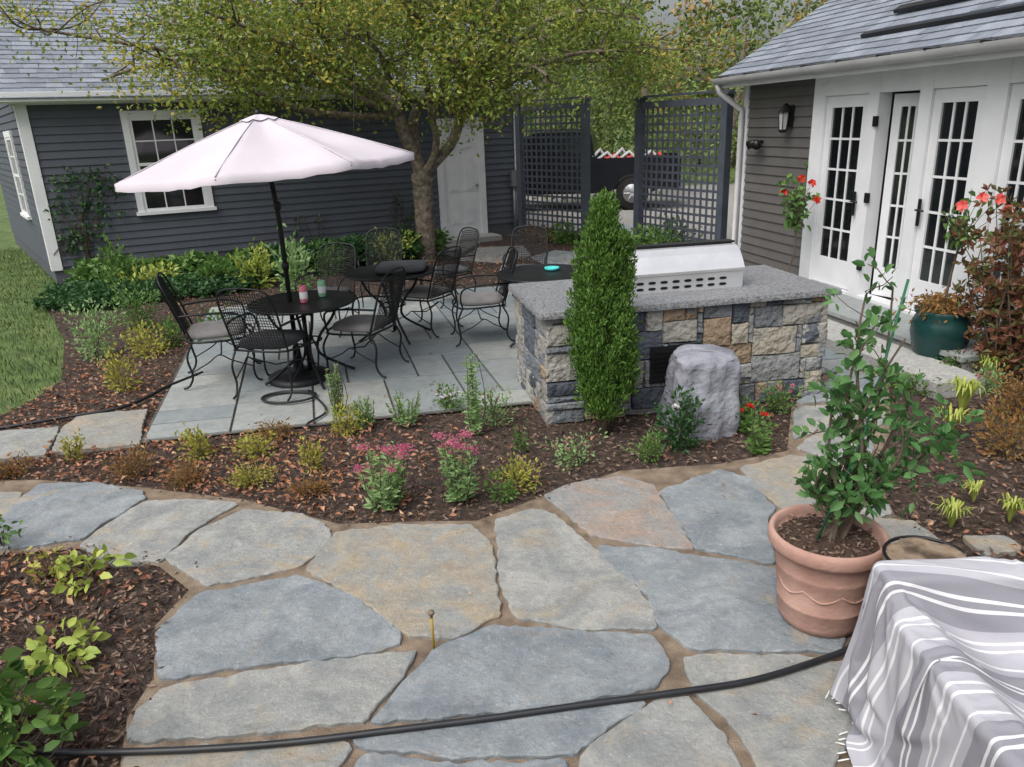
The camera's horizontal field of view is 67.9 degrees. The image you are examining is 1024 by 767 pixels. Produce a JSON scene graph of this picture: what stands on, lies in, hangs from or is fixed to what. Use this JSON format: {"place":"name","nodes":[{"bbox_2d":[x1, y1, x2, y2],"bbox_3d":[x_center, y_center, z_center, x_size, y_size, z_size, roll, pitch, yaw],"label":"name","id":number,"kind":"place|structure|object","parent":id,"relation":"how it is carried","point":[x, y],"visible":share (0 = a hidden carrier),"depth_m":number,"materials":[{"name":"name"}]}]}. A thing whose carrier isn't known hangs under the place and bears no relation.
{"place":"outdoors","nodes":[
{"label":"outdoors","id":0,"kind":"place"},
{"bbox_2d":[0,124,736,413],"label":"ground","id":1,"kind":"structure","parent":0,"point":[7,240],"depth_m":9.04,"materials":[{"name":"green plant"}]},
{"bbox_2d":[0,248,63,411],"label":"grass","id":2,"kind":"structure","parent":1,"relation":"on","point":[24,308],"depth_m":9.18,"materials":[{"name":"green plant"}]},
{"bbox_2d":[14,222,513,283],"bbox_3d":[-5.684,-2.455,13.982,11.290,0.260,4.819,0,19,7],"label":"foundation","id":3,"kind":"object","parent":1,"relation":"on","point":[504,229],"visible":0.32,"depth_m":14.03,"materials":[{"name":"concrete"}]},
{"bbox_2d":[0,96,516,266],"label":"walls","id":4,"kind":"structure","parent":3,"relation":"on","point":[77,138],"depth_m":12.83,"materials":[{"name":"grey wood"}]},
{"bbox_2d":[3,130,31,219],"bbox_3d":[-8.429,-3.546,12.929,0.075,1.420,1.160,-15,23,-34],"label":"side window","id":5,"kind":"structure","parent":4,"relation":"attached to","point":[17,175],"depth_m":12.90,"materials":[{"name":"white paint"}]},
{"bbox_2d":[119,109,216,215],"bbox_3d":[-5.471,-3.526,12.121,1.209,1.574,0.075,-11,21,-25],"label":"window","id":6,"kind":"structure","parent":4,"relation":"attached to","point":[149,141],"depth_m":12.06,"materials":[{"name":"white paint"}]},
{"bbox_2d":[42,163,415,264],"bbox_3d":[-4.397,-2.486,13.002,6.076,2.716,0.332,-11,21,-25],"label":"climbing vine","id":7,"kind":"object","parent":4,"relation":"attached to","point":[81,224],"visible":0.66,"depth_m":11.77,"materials":[{"name":"green plant"}]},
{"bbox_2d":[0,85,535,270],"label":"trim","id":8,"kind":"structure","parent":4,"relation":"attached to","point":[32,164],"depth_m":11.39,"materials":[{"name":"white paint"}]},
{"bbox_2d":[0,0,539,103],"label":"roof","id":9,"kind":"structure","parent":4,"relation":"on","point":[43,77],"depth_m":11.81,"materials":[{"name":"grey"}]},
{"bbox_2d":[436,117,501,243],"bbox_3d":[-0.851,-3.805,14.306,1.137,2.260,0.500,-11,21,-25],"label":"door","id":10,"kind":"structure","parent":4,"relation":"attached to","point":[462,190],"depth_m":14.51,"materials":[{"name":"white paint"}]},
{"bbox_2d":[520,19,765,200],"bbox_3d":[3.585,-7.255,21.527,9.569,5.916,4.955,-2,19,0],"label":"tall shrub","id":11,"kind":"object","parent":1,"relation":"on","point":[631,105],"visible":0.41,"depth_m":21.18,"materials":[{"name":"green plant"}]},
{"bbox_2d":[466,0,827,183],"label":"background trees","id":12,"kind":"object","parent":1,"relation":"on","point":[755,7],"visible":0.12,"depth_m":31.71,"materials":[{"name":"green plant"}]},
{"bbox_2d":[740,78,815,275],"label":"walls","id":13,"kind":"structure","parent":1,"relation":"on","point":[767,239],"depth_m":9.57,"materials":[{"name":"grey wood"}]},
{"bbox_2d":[746,103,794,149],"bbox_3d":[3.165,-3.163,9.380,0.192,0.545,0.827,-6,19,-12],"label":"wall lantern","id":14,"kind":"object","parent":13,"relation":"attached to","point":[786,115],"depth_m":9.03,"materials":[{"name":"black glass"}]},
{"bbox_2d":[711,37,1023,250],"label":"gutter and trim","id":15,"kind":"object","parent":13,"relation":"attached to","point":[992,49],"visible":0.91,"depth_m":7.62,"materials":[{"name":"white paint"}]},
{"bbox_2d":[718,0,1023,76],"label":"roof","id":16,"kind":"structure","parent":13,"relation":"attached to","point":[830,31],"depth_m":7.88,"materials":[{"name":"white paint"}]},
{"bbox_2d":[860,0,1023,38],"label":"roof rail","id":17,"kind":"object","parent":16,"relation":"attached to","point":[955,18],"visible":1,"depth_m":6.98,"materials":[{"name":"black metal"}]},
{"bbox_2d":[869,90,919,299],"bbox_3d":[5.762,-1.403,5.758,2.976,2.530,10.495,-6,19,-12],"label":"door frame","id":18,"kind":"object","parent":13,"relation":"attached to","point":[886,156],"visible":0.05,"depth_m":10.53,"materials":[{"name":"white wood"}]},
{"bbox_2d":[799,56,1023,373],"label":"french doors","id":19,"kind":"structure","parent":13,"relation":"attached to","point":[957,133],"depth_m":7.40,"materials":[{"name":"white paint"}]},
{"bbox_2d":[375,260,426,273],"bbox_3d":[-1.130,-1.195,7.769,0.510,0.070,0.510,-2,19,0],"label":"seat cushion","id":20,"kind":"object","parent":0,"point":[410,266],"visible":0.96,"depth_m":7.62,"materials":[{"name":"fabric"}]},
{"bbox_2d":[140,286,862,442],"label":"bluestone patio","id":21,"kind":"structure","parent":0,"point":[206,401],"depth_m":6.89,"materials":[{"name":"grey stone"}]},
{"bbox_2d":[155,272,262,389],"bbox_3d":[-2.655,-0.516,6.692,0.745,0.981,0.610,-8,20,-17],"label":"patio chair","id":22,"kind":"object","parent":21,"relation":"on","point":[207,330],"visible":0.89,"depth_m":6.58,"materials":[{"name":"metal"}]},
{"bbox_2d":[114,110,414,387],"bbox_3d":[-1.964,-1.112,6.406,2.220,2.255,2.223,5,20,21],"label":"patio umbrella","id":23,"kind":"object","parent":21,"relation":"on","point":[258,146],"visible":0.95,"depth_m":5.58,"materials":[{"name":"fabric"}]},
{"bbox_2d":[215,287,319,400],"bbox_3d":[-2.011,-0.398,6.319,0.592,0.952,0.723,2,19,11],"label":"patio chair","id":24,"kind":"object","parent":21,"relation":"on","point":[263,339],"visible":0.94,"depth_m":6.13,"materials":[{"name":"metal"}]},
{"bbox_2d":[261,390,339,426],"bbox_3d":[-1.615,0.180,6.017,0.403,0.030,1.033,-18,24,-39],"label":"coiled hose","id":25,"kind":"object","parent":21,"relation":"on","point":[310,392],"visible":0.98,"depth_m":6.13,"materials":[{"name":"black rubber"}]},
{"bbox_2d":[246,290,355,388],"bbox_3d":[-1.799,-0.384,6.656,0.916,0.698,0.916,-2,19,0],"label":"patio table","id":26,"kind":"object","parent":21,"relation":"on","point":[329,301],"visible":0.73,"depth_m":6.56,"materials":[{"name":"metal"}]},
{"bbox_2d":[294,242,359,336],"bbox_3d":[-1.997,-1.034,8.262,0.562,0.903,0.686,3,19,14],"label":"patio chair","id":27,"kind":"object","parent":21,"relation":"on","point":[344,289],"visible":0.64,"depth_m":8.43,"materials":[{"name":"metal"}]},
{"bbox_2d":[322,266,408,377],"bbox_3d":[-1.296,-0.581,6.809,0.708,0.932,0.580,4,20,17],"label":"patio chair","id":28,"kind":"object","parent":21,"relation":"on","point":[361,323],"visible":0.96,"depth_m":6.66,"materials":[{"name":"metal"}]},
{"bbox_2d":[358,227,404,306],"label":"patio chair","id":29,"kind":"object","parent":21,"relation":"on","point":[384,246],"visible":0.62,"depth_m":9.70,"materials":[{"name":"metal"}]},
{"bbox_2d":[343,264,435,344],"bbox_3d":[-1.237,-0.823,7.881,0.936,0.698,0.936,-2,19,0],"label":"patio table","id":30,"kind":"object","parent":21,"relation":"on","point":[363,274],"visible":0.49,"depth_m":7.73,"materials":[{"name":"metal"}]},
{"bbox_2d":[391,246,463,337],"bbox_3d":[-0.881,-1.010,8.051,0.693,0.913,0.568,8,21,28],"label":"patio chair","id":31,"kind":"object","parent":21,"relation":"on","point":[427,292],"visible":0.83,"depth_m":7.88,"materials":[{"name":"metal"}]},
{"bbox_2d":[422,227,478,307],"bbox_3d":[-0.751,-1.452,9.379,0.671,0.883,0.549,-15,23,-33],"label":"patio chair","id":32,"kind":"object","parent":21,"relation":"on","point":[464,268],"visible":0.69,"depth_m":9.37,"materials":[{"name":"metal"}]},
{"bbox_2d":[450,246,517,346],"bbox_3d":[-0.281,-0.904,7.675,0.693,0.913,0.568,-5,19,-9],"label":"patio chair","id":33,"kind":"object","parent":21,"relation":"on","point":[484,298],"visible":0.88,"depth_m":7.56,"materials":[{"name":"metal"}]},
{"bbox_2d":[502,225,548,306],"bbox_3d":[0.175,-1.438,9.236,0.549,0.883,0.671,1,19,9],"label":"patio chair","id":34,"kind":"object","parent":21,"relation":"on","point":[534,248],"visible":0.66,"depth_m":9.41,"materials":[{"name":"metal"}]},
{"bbox_2d":[495,264,576,346],"bbox_3d":[0.317,-0.756,7.512,0.936,0.698,0.936,-2,19,0],"label":"patio table","id":35,"kind":"object","parent":21,"relation":"on","point":[530,273],"visible":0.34,"depth_m":7.36,"materials":[{"name":"metal"}]},
{"bbox_2d":[508,239,841,424],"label":"outdoor grill island","id":36,"kind":"structure","parent":21,"relation":"on","point":[761,321],"depth_m":5.69,"materials":[{"name":"grey stone"}]},
{"bbox_2d":[0,370,1021,766],"bbox_3d":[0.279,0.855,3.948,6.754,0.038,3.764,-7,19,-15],"label":"flagstone path","id":37,"kind":"structure","parent":0,"point":[380,596],"depth_m":3.34,"materials":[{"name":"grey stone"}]},
{"bbox_2d":[37,645,847,755],"bbox_3d":[0.050,1.189,2.897,3.509,0.025,0.268,-5,19,-10],"label":"garden hose","id":38,"kind":"object","parent":37,"relation":"on","point":[428,725],"visible":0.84,"depth_m":2.76,"materials":[{"name":"black rubber"}]},
{"bbox_2d":[768,504,890,637],"bbox_3d":[1.331,0.810,3.250,0.476,0.422,0.476,-2,19,0],"label":"terracotta pot","id":39,"kind":"object","parent":37,"relation":"on","point":[822,584],"visible":0.82,"depth_m":3.13,"materials":[{"name":"ceramic"}]},
{"bbox_2d":[791,247,987,539],"bbox_3d":[1.546,0.077,3.007,0.781,1.183,0.530,-2,19,0],"label":"potted citrus tree","id":40,"kind":"object","parent":39,"relation":"on","point":[857,488],"visible":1,"depth_m":3.05,"materials":[{"name":"green plant"}]},
{"bbox_2d":[826,557,1023,766],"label":"tablecloth","id":41,"kind":"object","parent":37,"relation":"on","point":[930,672],"visible":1,"depth_m":2.41,"materials":[{"name":"grey fabric"}]},
{"bbox_2d":[882,535,970,560],"bbox_3d":[1.570,0.890,2.932,0.314,0.514,0.314,-2,19,0],"label":"stepping stone","id":42,"kind":"object","parent":37,"relation":"on","point":[906,547],"visible":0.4,"depth_m":2.91,"materials":[{"name":"beige stone"}]},
{"bbox_2d":[0,235,1023,766],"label":"mulch bed","id":43,"kind":"object","parent":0,"point":[440,509],"visible":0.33,"depth_m":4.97,"materials":[{"name":"brown wood"}]},
{"bbox_2d":[14,544,74,584],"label":"lime hydrangea","id":44,"kind":"object","parent":43,"relation":"on","point":[37,563],"visible":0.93,"depth_m":3.83,"materials":[{"name":"yellow plant"}]},
{"bbox_2d":[0,646,90,766],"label":"foreground shrub","id":45,"kind":"object","parent":43,"relation":"on","point":[48,720],"visible":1,"depth_m":2.65,"materials":[{"name":"green plant"}]},
{"bbox_2d":[8,617,111,680],"bbox_3d":[-1.942,1.143,3.231,0.394,0.195,0.410,-2,19,0],"label":"lime hydrangea","id":46,"kind":"object","parent":43,"relation":"on","point":[41,652],"visible":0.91,"depth_m":3.23,"materials":[{"name":"green plant"}]},
{"bbox_2d":[0,409,148,460],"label":"stepping stones","id":47,"kind":"object","parent":43,"relation":"on","point":[105,431],"visible":0.89,"depth_m":5.67,"materials":[{"name":"grey stone"}]},
{"bbox_2d":[48,544,136,598],"bbox_3d":[-2.136,0.934,3.812,0.388,0.171,0.384,-2,19,0],"label":"lime hydrangea","id":48,"kind":"object","parent":43,"relation":"on","point":[63,567],"visible":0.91,"depth_m":3.83,"materials":[{"name":"green plant"}]},
{"bbox_2d":[59,298,126,361],"bbox_3d":[-4.249,-0.549,7.681,0.626,0.666,0.490,4,20,19],"label":"border perennial","id":49,"kind":"object","parent":43,"relation":"on","point":[94,332],"visible":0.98,"depth_m":7.66,"materials":[{"name":"green plant"}]},
{"bbox_2d":[0,371,203,429],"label":"garden hose","id":50,"kind":"object","parent":43,"relation":"on","point":[98,411],"visible":0.98,"depth_m":6.12,"materials":[{"name":"black rubber"}]},
{"bbox_2d":[92,230,142,283],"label":"garden shrub","id":51,"kind":"object","parent":43,"relation":"on","point":[121,265],"visible":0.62,"depth_m":10.66,"materials":[{"name":"green plant"}]},
{"bbox_2d":[97,342,143,393],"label":"border perennial","id":52,"kind":"object","parent":43,"relation":"on","point":[113,374],"visible":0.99,"depth_m":6.65,"materials":[{"name":"yellow plant"}]},
{"bbox_2d":[93,441,158,483],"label":"rusty groundcover","id":53,"kind":"object","parent":43,"relation":"on","point":[135,464],"visible":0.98,"depth_m":4.95,"materials":[{"name":"brown plant"}]},
{"bbox_2d":[101,278,170,328],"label":"border perennial","id":54,"kind":"object","parent":43,"relation":"on","point":[134,304],"visible":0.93,"depth_m":8.84,"materials":[{"name":"green plant"}]},
{"bbox_2d":[120,318,173,359],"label":"border perennial","id":55,"kind":"object","parent":43,"relation":"on","point":[142,347],"visible":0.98,"depth_m":7.71,"materials":[{"name":"yellow plant"}]},
{"bbox_2d":[117,258,182,295],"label":"garden shrub","id":56,"kind":"object","parent":43,"relation":"on","point":[151,272],"visible":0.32,"depth_m":10.70,"materials":[{"name":"green plant"}]},
{"bbox_2d":[25,264,280,312],"bbox_3d":[-4.886,-1.355,10.623,3.232,0.405,1.660,-8,20,-15],"label":"pachysandra bed","id":57,"kind":"object","parent":43,"relation":"on","point":[76,294],"visible":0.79,"depth_m":10.29,"materials":[{"name":"green plant"}]},
{"bbox_2d":[63,241,272,282],"bbox_3d":[-5.076,-1.758,11.512,3.205,0.550,1.358,-7,19,-13],"label":"hosta bed","id":58,"kind":"object","parent":43,"relation":"on","point":[88,270],"visible":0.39,"depth_m":11.35,"materials":[{"name":"green plant"}]},
{"bbox_2d":[153,455,209,491],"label":"rusty groundcover","id":59,"kind":"object","parent":43,"relation":"on","point":[187,475],"visible":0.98,"depth_m":4.81,"materials":[{"name":"brown plant"}]},
{"bbox_2d":[172,422,217,463],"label":"yellow green perennial","id":60,"kind":"object","parent":43,"relation":"on","point":[197,445],"visible":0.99,"depth_m":5.18,"materials":[{"name":"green plant"}]},
{"bbox_2d":[221,461,277,489],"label":"perennials","id":61,"kind":"object","parent":43,"relation":"on","point":[248,477],"visible":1,"depth_m":4.76,"materials":[{"name":"yellow plant"}]},
{"bbox_2d":[222,428,276,460],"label":"yellow green perennial","id":62,"kind":"object","parent":43,"relation":"on","point":[254,448],"visible":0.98,"depth_m":5.20,"materials":[{"name":"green plant"}]},
{"bbox_2d":[229,237,276,288],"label":"garden shrub","id":63,"kind":"object","parent":43,"relation":"on","point":[258,261],"visible":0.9,"depth_m":10.84,"materials":[{"name":"green plant"}]},
{"bbox_2d":[264,223,316,292],"bbox_3d":[-2.956,-1.641,10.289,0.596,1.059,0.840,-2,19,0],"label":"garden shrub","id":64,"kind":"object","parent":43,"relation":"on","point":[295,272],"visible":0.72,"depth_m":10.24,"materials":[{"name":"green plant"}]},
{"bbox_2d":[274,467,345,498],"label":"rusty groundcover","id":65,"kind":"object","parent":43,"relation":"on","point":[311,488],"visible":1,"depth_m":4.63,"materials":[{"name":"brown plant"}]},
{"bbox_2d":[295,432,327,473],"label":"yellow green perennial","id":66,"kind":"object","parent":43,"relation":"on","point":[314,459],"visible":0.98,"depth_m":4.93,"materials":[{"name":"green plant"}]},
{"bbox_2d":[301,237,349,277],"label":"garden shrub","id":67,"kind":"object","parent":43,"relation":"on","point":[329,260],"visible":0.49,"depth_m":11.71,"materials":[{"name":"green plant"}]},
{"bbox_2d":[240,226,425,277],"bbox_3d":[-2.722,-2.141,12.192,3.208,0.652,1.249,-11,21,-25],"label":"hedge bed","id":68,"kind":"object","parent":43,"relation":"on","point":[356,242],"visible":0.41,"depth_m":12.11,"materials":[{"name":"green plant"}]},
{"bbox_2d":[325,362,347,416],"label":"feathery perennial","id":69,"kind":"object","parent":43,"relation":"on","point":[335,382],"visible":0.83,"depth_m":5.79,"materials":[{"name":"green plant"}]},
{"bbox_2d":[322,395,368,437],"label":"yellow green perennial","id":70,"kind":"object","parent":43,"relation":"on","point":[349,417],"visible":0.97,"depth_m":5.51,"materials":[{"name":"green plant"}]},
{"bbox_2d":[346,440,414,512],"bbox_3d":[-0.736,0.529,4.409,0.395,0.414,0.343,-2,19,0],"label":"pink sedum","id":71,"kind":"object","parent":43,"relation":"on","point":[389,493],"visible":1,"depth_m":4.38,"materials":[{"name":"green plant"}]},
{"bbox_2d":[0,0,761,261],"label":"apple tree","id":72,"kind":"object","parent":43,"relation":"on","point":[333,70],"visible":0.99,"depth_m":10.23,"materials":[{"name":"green plant"}]},
{"bbox_2d":[385,389,421,427],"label":"feathery perennial","id":73,"kind":"object","parent":43,"relation":"on","point":[404,418],"visible":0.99,"depth_m":5.64,"materials":[{"name":"green plant"}]},
{"bbox_2d":[427,382,469,412],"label":"white flowering plant","id":74,"kind":"object","parent":43,"relation":"on","point":[447,397],"visible":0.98,"depth_m":5.93,"materials":[{"name":"green plant"}]},
{"bbox_2d":[431,429,484,503],"bbox_3d":[-0.290,0.491,4.429,0.309,0.441,0.250,-9,20,-19],"label":"pink sedum","id":75,"kind":"object","parent":43,"relation":"on","point":[459,490],"visible":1,"depth_m":4.42,"materials":[{"name":"green plant"}]},
{"bbox_2d":[460,352,486,434],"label":"tall perennial","id":76,"kind":"object","parent":43,"relation":"on","point":[472,417],"visible":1,"depth_m":5.37,"materials":[{"name":"green plant"}]},
{"bbox_2d":[476,468,519,503],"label":"green perennial","id":77,"kind":"object","parent":43,"relation":"on","point":[509,493],"visible":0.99,"depth_m":4.48,"materials":[{"name":"green plant"}]},
{"bbox_2d":[478,377,522,427],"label":"lavender plant","id":78,"kind":"object","parent":43,"relation":"on","point":[493,410],"visible":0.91,"depth_m":5.58,"materials":[{"name":"green plant"}]},
{"bbox_2d":[0,242,1023,766],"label":"fallen leaves","id":79,"kind":"object","parent":43,"relation":"on","point":[144,576],"visible":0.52,"depth_m":4.99,"materials":[{"name":"brown plant"}]},
{"bbox_2d":[486,452,542,494],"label":"yellow green perennial","id":80,"kind":"object","parent":43,"relation":"on","point":[515,475],"visible":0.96,"depth_m":4.58,"materials":[{"name":"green plant"}]},
{"bbox_2d":[514,96,591,237],"bbox_3d":[0.725,-3.858,13.866,0.160,2.510,1.848,-18,24,-38],"label":"lattice fence panel","id":81,"kind":"object","parent":43,"relation":"on","point":[584,143],"visible":0.89,"depth_m":13.78,"materials":[{"name":"grey wood"}]},
{"bbox_2d":[526,428,612,470],"bbox_3d":[0.434,0.402,4.993,0.535,0.221,0.459,-12,21,-27],"label":"green perennial","id":82,"kind":"object","parent":43,"relation":"on","point":[568,457],"visible":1,"depth_m":4.95,"materials":[{"name":"green plant"}]},
{"bbox_2d":[563,187,643,435],"bbox_3d":[0.625,-0.441,5.114,0.562,1.734,0.529,-2,19,0],"label":"arborvitae tree","id":83,"kind":"object","parent":43,"relation":"on","point":[600,327],"visible":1,"depth_m":5.03,"materials":[{"name":"green plant"}]},
{"bbox_2d":[621,427,665,464],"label":"green perennial","id":84,"kind":"object","parent":43,"relation":"on","point":[649,447],"visible":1,"depth_m":4.91,"materials":[{"name":"green plant"}]},
{"bbox_2d":[630,210,703,244],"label":"garden shrub","id":85,"kind":"object","parent":43,"relation":"on","point":[643,238],"visible":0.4,"depth_m":12.05,"materials":[{"name":"green plant"}]},
{"bbox_2d":[644,379,710,454],"bbox_3d":[1.113,0.214,5.077,0.385,0.527,0.371,15,25,41],"label":"white rose bush","id":86,"kind":"object","parent":43,"relation":"on","point":[682,421],"visible":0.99,"depth_m":5.04,"materials":[{"name":"green plant"}]},
{"bbox_2d":[633,89,736,244],"bbox_3d":[2.544,-3.129,11.618,0.160,2.450,2.049,-12,21,-27],"label":"lattice fence panel","id":87,"kind":"object","parent":43,"relation":"on","point":[724,140],"visible":0.75,"depth_m":11.44,"materials":[{"name":"grey wood"}]},
{"bbox_2d":[657,344,741,440],"bbox_3d":[1.350,0.034,5.398,0.591,0.580,0.557,-2,19,0],"label":"decorative boulder","id":88,"kind":"object","parent":43,"relation":"on","point":[713,372],"visible":0.91,"depth_m":5.19,"materials":[{"name":"grey stone"}]},
{"bbox_2d":[735,394,777,436],"bbox_3d":[1.665,0.236,5.290,0.361,0.282,0.322,-2,19,0],"label":"red zinnia","id":89,"kind":"object","parent":43,"relation":"on","point":[743,424],"visible":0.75,"depth_m":5.28,"materials":[{"name":"green plant"}]},
{"bbox_2d":[743,414,772,455],"bbox_3d":[1.614,0.344,4.965,0.203,0.237,0.233,-2,19,0],"label":"red zinnia","id":90,"kind":"object","parent":43,"relation":"on","point":[762,444],"visible":1,"depth_m":4.95,"materials":[{"name":"green plant"}]},
{"bbox_2d":[758,373,803,413],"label":"pink flowering plant","id":91,"kind":"object","parent":43,"relation":"on","point":[773,398],"visible":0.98,"depth_m":5.60,"materials":[{"name":"green plant"}]},
{"bbox_2d":[776,162,821,271],"bbox_3d":[3.260,-1.723,8.781,0.492,1.575,0.797,4,20,18],"label":"hibiscus tree","id":92,"kind":"object","parent":43,"relation":"on","point":[793,218],"visible":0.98,"depth_m":8.53,"materials":[{"name":"green plant"}]},
{"bbox_2d":[826,294,995,399],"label":"entry steps","id":93,"kind":"structure","parent":43,"relation":"on","point":[844,316],"depth_m":6.56,"materials":[{"name":"stone"}]},
{"bbox_2d":[909,304,972,360],"bbox_3d":[3.642,-0.391,6.476,0.470,0.505,0.470,-2,19,0],"label":"teal urn planter","id":94,"kind":"object","parent":43,"relation":"on","point":[929,338],"visible":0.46,"depth_m":6.29,"materials":[{"name":"ceramic"}]},
{"bbox_2d":[892,286,979,325],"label":"potted fern","id":95,"kind":"object","parent":94,"relation":"on","point":[936,302],"visible":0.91,"depth_m":6.32,"materials":[{"name":"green plant"}]},
{"bbox_2d":[939,190,1012,301],"bbox_3d":[3.680,-1.060,6.199,0.534,1.028,0.553,-19,25,-41],"label":"potted hibiscus","id":96,"kind":"object","parent":94,"relation":"on","point":[962,204],"visible":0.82,"depth_m":6.14,"materials":[{"name":"green plant"}]},
{"bbox_2d":[939,375,985,413],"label":"yellow grass clump","id":97,"kind":"object","parent":43,"relation":"on","point":[965,391],"visible":0.84,"depth_m":5.34,"materials":[{"name":"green plant"}]},
{"bbox_2d":[949,183,1023,381],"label":"burgundy shrub","id":98,"kind":"object","parent":43,"relation":"on","point":[1005,344],"visible":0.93,"depth_m":5.92,"materials":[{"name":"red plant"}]},
{"bbox_2d":[962,393,1023,465],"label":"border shrub","id":99,"kind":"object","parent":43,"relation":"on","point":[1001,445],"visible":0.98,"depth_m":4.79,"materials":[{"name":"brown plant"}]},
{"bbox_2d":[981,359,1023,423],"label":"border shrub","id":100,"kind":"object","parent":43,"relation":"on","point":[1015,396],"visible":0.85,"depth_m":5.36,"materials":[{"name":"brown plant"}]},
{"bbox_2d":[436,223,632,270],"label":"flagstone walkway","id":101,"kind":"structure","parent":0,"point":[493,251],"depth_m":12.83,"materials":[{"name":"grey stone"}]},
{"bbox_2d":[526,183,734,240],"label":"driveway","id":102,"kind":"structure","parent":0,"point":[626,215],"depth_m":18.64,"materials":[{"name":"grey asphalt"}]},
{"bbox_2d":[524,131,682,209],"bbox_3d":[1.406,-5.505,19.604,5.917,1.880,2.009,1,19,9],"label":"pickup truck","id":103,"kind":"object","parent":102,"relation":"on","point":[611,172],"visible":0.39,"depth_m":18.57,"materials":[{"name":"paint"}]},
{"bbox_2d":[450,0,828,129],"label":"sky","id":104,"kind":"structure","parent":0,"point":[666,19],"materials":[{"name":"white"}]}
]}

